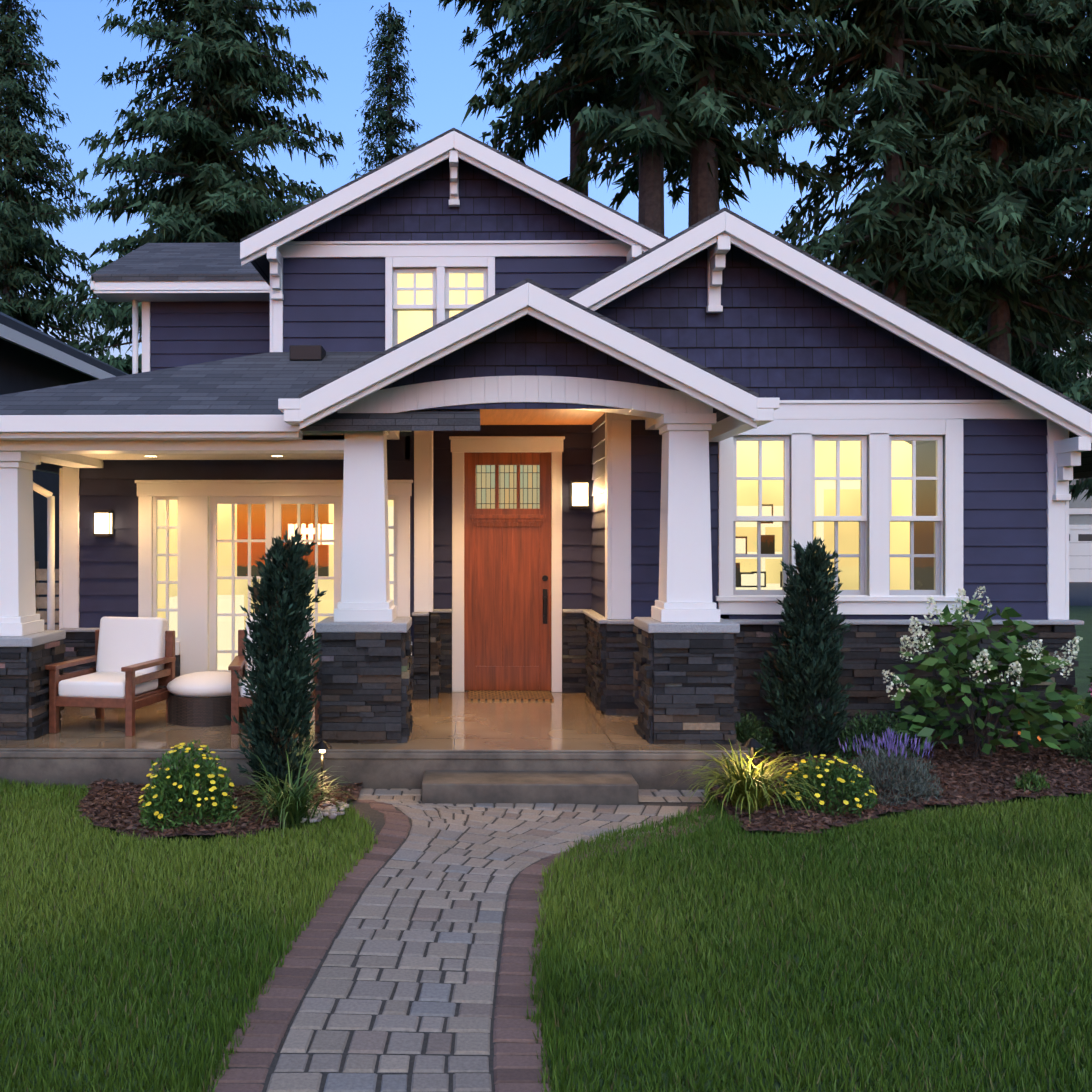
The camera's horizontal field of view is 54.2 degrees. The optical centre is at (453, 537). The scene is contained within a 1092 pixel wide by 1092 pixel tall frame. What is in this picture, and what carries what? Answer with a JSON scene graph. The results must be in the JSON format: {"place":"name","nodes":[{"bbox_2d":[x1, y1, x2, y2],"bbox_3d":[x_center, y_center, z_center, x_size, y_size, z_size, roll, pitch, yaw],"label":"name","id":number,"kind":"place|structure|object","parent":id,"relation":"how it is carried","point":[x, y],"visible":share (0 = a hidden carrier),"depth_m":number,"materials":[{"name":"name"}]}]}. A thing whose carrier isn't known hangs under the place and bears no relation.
{"place":"outdoors","nodes":[
{"label":"outdoors","id":0,"kind":"place"},
{"bbox_2d":[288,524,332,544],"bbox_3d":[-1.658,-0.043,12.285,0.516,0.240,0.509,0,0,1],"label":"chandelier","id":1,"kind":"object","parent":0,"point":[310,531],"depth_m":12.12,"materials":[{"name":"white glass"}]},
{"bbox_2d":[437,0,626,195],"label":"fir tree","id":2,"kind":"object","parent":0,"point":[486,16],"depth_m":33.72,"materials":[{"name":"green plant"}]},
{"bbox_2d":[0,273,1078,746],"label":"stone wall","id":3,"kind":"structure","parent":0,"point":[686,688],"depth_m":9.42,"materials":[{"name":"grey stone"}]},
{"bbox_2d":[0,609,1083,646],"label":"house stone caps","id":4,"kind":"object","parent":3,"relation":"on","point":[404,624],"visible":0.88,"depth_m":8.42,"materials":[{"name":"grey stone"}]},
{"bbox_2d":[0,695,1091,1091],"bbox_3d":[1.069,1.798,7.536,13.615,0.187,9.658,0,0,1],"label":"lawn grass","id":5,"kind":"structure","parent":0,"point":[930,847],"depth_m":4.88,"materials":[{"name":"green plant"}]},
{"bbox_2d":[76,778,362,839],"bbox_3d":[-1.712,1.852,7.255,2.040,0.050,1.380,0,0,1],"label":"mulch bed","id":6,"kind":"object","parent":5,"relation":"on","point":[209,832],"visible":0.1,"depth_m":7.00,"materials":[{"name":"brown wood"}]},
{"bbox_2d":[138,739,241,831],"bbox_3d":[-1.719,1.598,6.939,0.678,0.573,0.614,0,0,1],"label":"yellow flower bush","id":7,"kind":"object","parent":6,"relation":"on","point":[166,791],"depth_m":6.83,"materials":[{"name":"plant"}]},
{"bbox_2d":[225,528,325,798],"bbox_3d":[-1.230,0.898,7.513,0.686,1.977,0.716,0,0,1],"label":"columnar shrub","id":8,"kind":"object","parent":6,"relation":"on","point":[287,566],"depth_m":7.38,"materials":[{"name":"green plant"}]},
{"bbox_2d":[229,743,356,834],"bbox_3d":[-1.084,1.631,6.917,1.001,0.476,0.970,0,0,1],"label":"grass clump","id":9,"kind":"object","parent":6,"relation":"on","point":[292,809],"visible":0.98,"depth_m":6.89,"materials":[{"name":"green plant"}]},
{"bbox_2d":[312,740,332,802],"bbox_3d":[-0.915,1.647,7.373,0.150,0.480,0.150,0,0,1],"label":"path light","id":10,"kind":"object","parent":6,"relation":"on","point":[321,745],"visible":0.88,"depth_m":7.36,"materials":[{"name":"black metal"}]},
{"bbox_2d":[301,797,348,822],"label":"pebbles","id":11,"kind":"object","parent":6,"relation":"on","point":[329,811],"visible":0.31,"depth_m":7.09,"materials":[{"name":"white stone"}]},
{"bbox_2d":[207,788,719,1091],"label":"path pavers","id":12,"kind":"object","parent":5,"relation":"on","point":[270,1018],"visible":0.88,"depth_m":4.72,"materials":[{"name":"grey stone"}]},
{"bbox_2d":[704,712,1091,833],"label":"mulch bed","id":13,"kind":"object","parent":5,"relation":"on","point":[1084,717],"visible":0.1,"depth_m":7.75,"materials":[{"name":"brown wood"}]},
{"bbox_2d":[666,740,835,817],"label":"ornamental grass","id":14,"kind":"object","parent":13,"relation":"on","point":[749,791],"depth_m":7.21,"materials":[{"name":"green plant"}]},
{"bbox_2d":[741,738,762,774],"bbox_3d":[2.091,1.647,7.449,0.150,0.480,0.150,0,0,1],"label":"path light","id":15,"kind":"object","parent":13,"relation":"on","point":[752,743],"visible":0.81,"depth_m":7.43,"materials":[{"name":"black metal"}]},
{"bbox_2d":[735,711,777,759],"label":"shrub","id":16,"kind":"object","parent":13,"relation":"on","point":[748,727],"depth_m":9.03,"materials":[{"name":"green plant"}]},
{"bbox_2d":[751,536,854,757],"bbox_3d":[2.978,0.933,9.036,0.858,1.907,0.846,0,0,1],"label":"columnar shrub","id":17,"kind":"object","parent":13,"relation":"on","point":[812,564],"depth_m":8.87,"materials":[{"name":"green plant"}]},
{"bbox_2d":[775,753,877,817],"bbox_3d":[2.580,1.679,7.324,0.701,0.399,0.599,0,0,1],"label":"yellow shrub","id":18,"kind":"object","parent":13,"relation":"on","point":[849,786],"depth_m":7.22,"materials":[{"name":"plant"}]},
{"bbox_2d":[828,709,922,761],"bbox_3d":[3.566,1.665,8.958,0.783,0.420,0.614,0,0,1],"label":"shrub","id":19,"kind":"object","parent":13,"relation":"on","point":[848,733],"depth_m":8.89,"materials":[{"name":"purple plant"}]},
{"bbox_2d":[844,741,944,806],"bbox_3d":[3.123,1.675,7.594,0.763,0.423,0.650,0,0,1],"label":"lavender","id":20,"kind":"object","parent":13,"relation":"on","point":[878,773],"visible":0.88,"depth_m":7.49,"materials":[{"name":"green plant"}]},
{"bbox_2d":[838,724,933,759],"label":"lavender flowers","id":21,"kind":"object","parent":20,"relation":"on","point":[892,743],"visible":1,"depth_m":7.59,"materials":[{"name":"purple plant"}]},
{"bbox_2d":[882,586,1083,759],"bbox_3d":[4.357,1.143,8.826,1.655,1.494,1.106,0,0,1],"label":"hydrangea","id":22,"kind":"object","parent":13,"relation":"on","point":[928,689],"depth_m":8.71,"materials":[{"name":"green plant"}]},
{"bbox_2d":[1014,767,1049,791],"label":"plant","id":23,"kind":"object","parent":13,"relation":"on","point":[1038,781],"visible":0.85,"depth_m":7.77,"materials":[{"name":"green plant"}]},
{"bbox_2d":[1059,720,1091,767],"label":"shrub","id":24,"kind":"object","parent":13,"relation":"on","point":[1086,746],"visible":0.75,"depth_m":8.75,"materials":[{"name":"green plant"}]},
{"bbox_2d":[0,0,1091,377],"label":"sky","id":25,"kind":"structure","parent":0,"point":[334,40],"materials":[{"name":"blue"}]},
{"bbox_2d":[291,158,1012,408],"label":"gable shingles","id":26,"kind":"object","parent":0,"point":[769,331],"visible":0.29,"depth_m":9.55,"materials":[{"name":"wood"}]},
{"bbox_2d":[1069,606,1091,694],"bbox_3d":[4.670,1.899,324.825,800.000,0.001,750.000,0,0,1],"label":"ground","id":27,"kind":"structure","parent":0,"point":[1083,670],"depth_m":18.39,"materials":[{"name":"plant"}]},
{"bbox_2d":[0,0,121,357],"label":"tree","id":28,"kind":"object","parent":27,"relation":"on","point":[18,244],"depth_m":35.87,"materials":[{"name":"green plant"}]},
{"bbox_2d":[39,0,345,374],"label":"conifer tree","id":29,"kind":"object","parent":27,"relation":"on","point":[230,41],"depth_m":29.04,"materials":[{"name":"green plant"}]},
{"bbox_2d":[0,748,748,804],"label":"porch base","id":30,"kind":"object","parent":27,"relation":"on","point":[592,777],"visible":0.21,"depth_m":7.93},
{"bbox_2d":[0,690,749,750],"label":"porch floor","id":31,"kind":"structure","parent":30,"relation":"on","point":[460,721],"depth_m":8.75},
{"bbox_2d":[45,629,175,735],"bbox_3d":[-2.860,1.197,8.917,0.770,0.780,0.810,0,0,11],"label":"armchair frame","id":32,"kind":"object","parent":31,"relation":"on","point":[131,702],"visible":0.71,"depth_m":8.63,"materials":[{"name":"brown wood"}]},
{"bbox_2d":[58,617,167,697],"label":"chair cushions","id":33,"kind":"object","parent":32,"relation":"on","point":[124,641],"visible":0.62,"depth_m":9.14,"materials":[{"name":"white fabric"}]},
{"bbox_2d":[168,694,249,726],"bbox_3d":[-2.132,1.467,9.271,0.710,0.240,0.710,0,0,1],"label":"wicker ottoman","id":34,"kind":"object","parent":31,"relation":"on","point":[199,711],"visible":0.54,"depth_m":8.95,"materials":[{"name":"brown wicker"}]},
{"bbox_2d":[167,671,242,696],"bbox_3d":[-2.132,1.287,9.271,0.730,0.230,0.730,0,0,1],"label":"ottoman cushion","id":35,"kind":"object","parent":34,"relation":"on","point":[208,684],"visible":0.71,"depth_m":9.00,"materials":[{"name":"white fabric"}]},
{"bbox_2d":[228,629,320,733],"bbox_3d":[-1.484,1.197,8.987,0.770,0.780,0.810,0,0,-7],"label":"patio chair","id":36,"kind":"object","parent":31,"relation":"on","point":[238,665],"visible":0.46,"depth_m":8.59,"materials":[{"name":"brown wood"}]},
{"bbox_2d":[240,616,313,696],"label":"armchair cushions","id":37,"kind":"object","parent":36,"relation":"on","point":[242,690],"visible":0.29,"depth_m":9.21,"materials":[{"name":"white fabric"}]},
{"bbox_2d":[468,691,553,700],"bbox_3d":[0.558,1.577,10.612,0.840,0.020,0.560,0,0,1],"label":"door mat","id":38,"kind":"object","parent":31,"relation":"on","point":[510,696],"depth_m":10.49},
{"bbox_2d":[350,2,422,178],"bbox_3d":[-2.407,-9.113,39.704,5.472,22.000,5.061,0,0,1],"label":"conifer tree","id":39,"kind":"object","parent":27,"relation":"on","point":[396,22],"depth_m":39.69,"materials":[{"name":"green plant"}]},
{"bbox_2d":[0,312,1091,629],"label":"neighbour houses","id":40,"kind":"structure","parent":27,"relation":"on","point":[32,358],"depth_m":16.66,"materials":[{"name":"white"}]},
{"bbox_2d":[79,257,1062,697],"bbox_3d":[0.836,-1.013,13.207,9.360,5.800,7.282,0,0,1],"label":"house siding","id":41,"kind":"object","parent":27,"relation":"on","point":[333,305],"visible":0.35,"depth_m":10.55,"materials":[{"name":"blue wood"}]},
{"bbox_2d":[33,482,54,629],"bbox_3d":[-4.261,0.399,9.730,0.597,2.335,1.615,0,0,1],"label":"downspout","id":42,"kind":"object","parent":41,"relation":"attached to","point":[44,492],"visible":0.6,"depth_m":10.47,"materials":[{"name":"white metal"}]},
{"bbox_2d":[93,510,113,536],"bbox_3d":[-3.465,-0.143,10.485,0.170,0.270,0.108,0,0,1],"label":"wall light","id":43,"kind":"object","parent":41,"relation":"attached to","point":[108,534],"visible":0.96,"depth_m":10.43,"materials":[{"name":"black metal"}]},
{"bbox_2d":[95,513,111,532],"bbox_3d":[-3.465,-0.143,10.485,0.142,0.198,0.083,0,0,1],"label":"wall sconce","id":44,"kind":"object","parent":43,"relation":"in","point":[101,522],"visible":1,"depth_m":10.44,"materials":[{"name":"white glass"}]},
{"bbox_2d":[132,300,137,373],"bbox_3d":[-3.860,-1.963,12.857,0.067,1.900,0.070,0,0,1],"label":"downspout","id":45,"kind":"object","parent":41,"relation":"attached to","point":[134,336],"depth_m":12.83,"materials":[{"name":"white metal"}]},
{"bbox_2d":[11,435,343,459],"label":"porch soffit","id":46,"kind":"structure","parent":41,"relation":"attached to","point":[306,456],"depth_m":10.08,"materials":[{"name":"grey"}]},
{"bbox_2d":[464,452,550,690],"bbox_3d":[0.556,0.347,10.974,0.899,2.460,0.095,0,0,1],"label":"front door","id":47,"kind":"structure","parent":41,"relation":"attached to","point":[507,568],"depth_m":10.98,"materials":[{"name":"brown wood"}]},
{"bbox_2d":[476,465,539,508],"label":"door lites","id":48,"kind":"object","parent":47,"relation":"attached to","point":[529,486],"depth_m":10.98,"materials":[{"name":"clear glass"}]},
{"bbox_2d":[542,575,547,623],"bbox_3d":[0.940,0.636,10.931,0.064,0.502,0.070,0,0,1],"label":"door handle","id":49,"kind":"object","parent":47,"relation":"attached to","point":[544,577],"visible":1,"depth_m":10.95,"materials":[{"name":"black metal"}]},
{"bbox_2d":[157,273,911,669],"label":"interior rooms","id":50,"kind":"object","parent":41,"relation":"in","point":[747,459],"depth_m":12.38,"materials":[{"name":"grey"}]},
{"bbox_2d":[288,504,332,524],"bbox_3d":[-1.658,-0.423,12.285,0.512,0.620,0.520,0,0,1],"label":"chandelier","id":51,"kind":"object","parent":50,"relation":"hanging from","point":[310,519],"depth_m":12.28,"materials":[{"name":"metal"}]},
{"bbox_2d":[480,409,604,424],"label":"porch ceiling","id":52,"kind":"structure","parent":41,"relation":"on","point":[535,417],"depth_m":10.17,"materials":[{"name":"brown wood"}]},
{"bbox_2d":[0,131,1091,691],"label":"house trim","id":53,"kind":"structure","parent":41,"relation":"attached to","point":[684,423],"depth_m":9.48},
{"bbox_2d":[0,128,1091,478],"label":"house roof","id":54,"kind":"structure","parent":41,"relation":"on","point":[258,384],"depth_m":9.19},
{"bbox_2d":[289,345,325,360],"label":"roof vents","id":55,"kind":"object","parent":54,"relation":"on","point":[307,352],"visible":0.79,"depth_m":10.47,"materials":[{"name":"black metal"}]},
{"bbox_2d":[153,267,944,671],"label":"window panes","id":56,"kind":"structure","parent":41,"relation":"in","point":[271,515],"depth_m":9.64,"materials":[{"name":"clear glass"}]},
{"bbox_2d":[570,480,588,508],"bbox_3d":[1.287,-0.443,10.865,0.190,0.300,0.108,0,0,1],"label":"wall sconce","id":57,"kind":"object","parent":41,"relation":"attached to","point":[579,481],"visible":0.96,"depth_m":10.81,"materials":[{"name":"black metal"}]},
{"bbox_2d":[572,483,587,505],"bbox_3d":[1.287,-0.443,10.865,0.162,0.228,0.083,0,0,1],"label":"wall light","id":58,"kind":"object","parent":57,"relation":"in","point":[579,494],"visible":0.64,"depth_m":10.82,"materials":[{"name":"white glass"}]},
{"bbox_2d":[482,0,868,234],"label":"fir tree","id":59,"kind":"object","parent":27,"relation":"on","point":[644,131],"depth_m":26.41,"materials":[{"name":"green plant"}]},
{"bbox_2d":[561,16,798,226],"bbox_3d":[9.103,-21.113,39.798,11.200,46.000,10.597,0,0,1],"label":"fir tree","id":60,"kind":"object","parent":27,"relation":"on","point":[775,48],"depth_m":39.67,"materials":[{"name":"green plant"}]},
{"bbox_2d":[505,0,872,225],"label":"fir tree","id":61,"kind":"object","parent":27,"relation":"on","point":[712,107],"depth_m":27.45,"materials":[{"name":"green plant"}]},
{"bbox_2d":[732,0,1084,332],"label":"fir tree","id":62,"kind":"object","parent":27,"relation":"on","point":[869,207],"depth_m":27.20,"materials":[{"name":"green plant"}]},
{"bbox_2d":[832,54,1070,388],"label":"fir tree","id":63,"kind":"object","parent":27,"relation":"on","point":[870,173],"depth_m":48.90,"materials":[{"name":"green plant"}]},
{"bbox_2d":[829,0,1091,370],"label":"fir tree","id":64,"kind":"object","parent":27,"relation":"on","point":[1011,205],"depth_m":27.82,"materials":[{"name":"green plant"}]},
{"bbox_2d":[910,13,1091,400],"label":"fir tree","id":65,"kind":"object","parent":27,"relation":"on","point":[1056,371],"depth_m":42.07,"materials":[{"name":"green plant"}]},
{"bbox_2d":[963,0,1091,501],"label":"fir tree","id":66,"kind":"object","parent":27,"relation":"on","point":[1079,388],"depth_m":27.20,"materials":[{"name":"green plant"}]},
{"bbox_2d":[1015,211,1091,392],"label":"fir tree","id":67,"kind":"object","parent":27,"relation":"on","point":[1089,335],"depth_m":57.21,"materials":[{"name":"green plant"}]},
{"bbox_2d":[1069,582,1091,605],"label":"neighbour driveway","id":68,"kind":"structure","parent":0,"point":[1080,593],"depth_m":35.72,"materials":[{"name":"concrete"}]},
{"bbox_2d":[1079,668,1091,738],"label":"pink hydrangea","id":69,"kind":"object","parent":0,"point":[1087,705],"depth_m":9.12,"materials":[{"name":"plant"}]}
]}

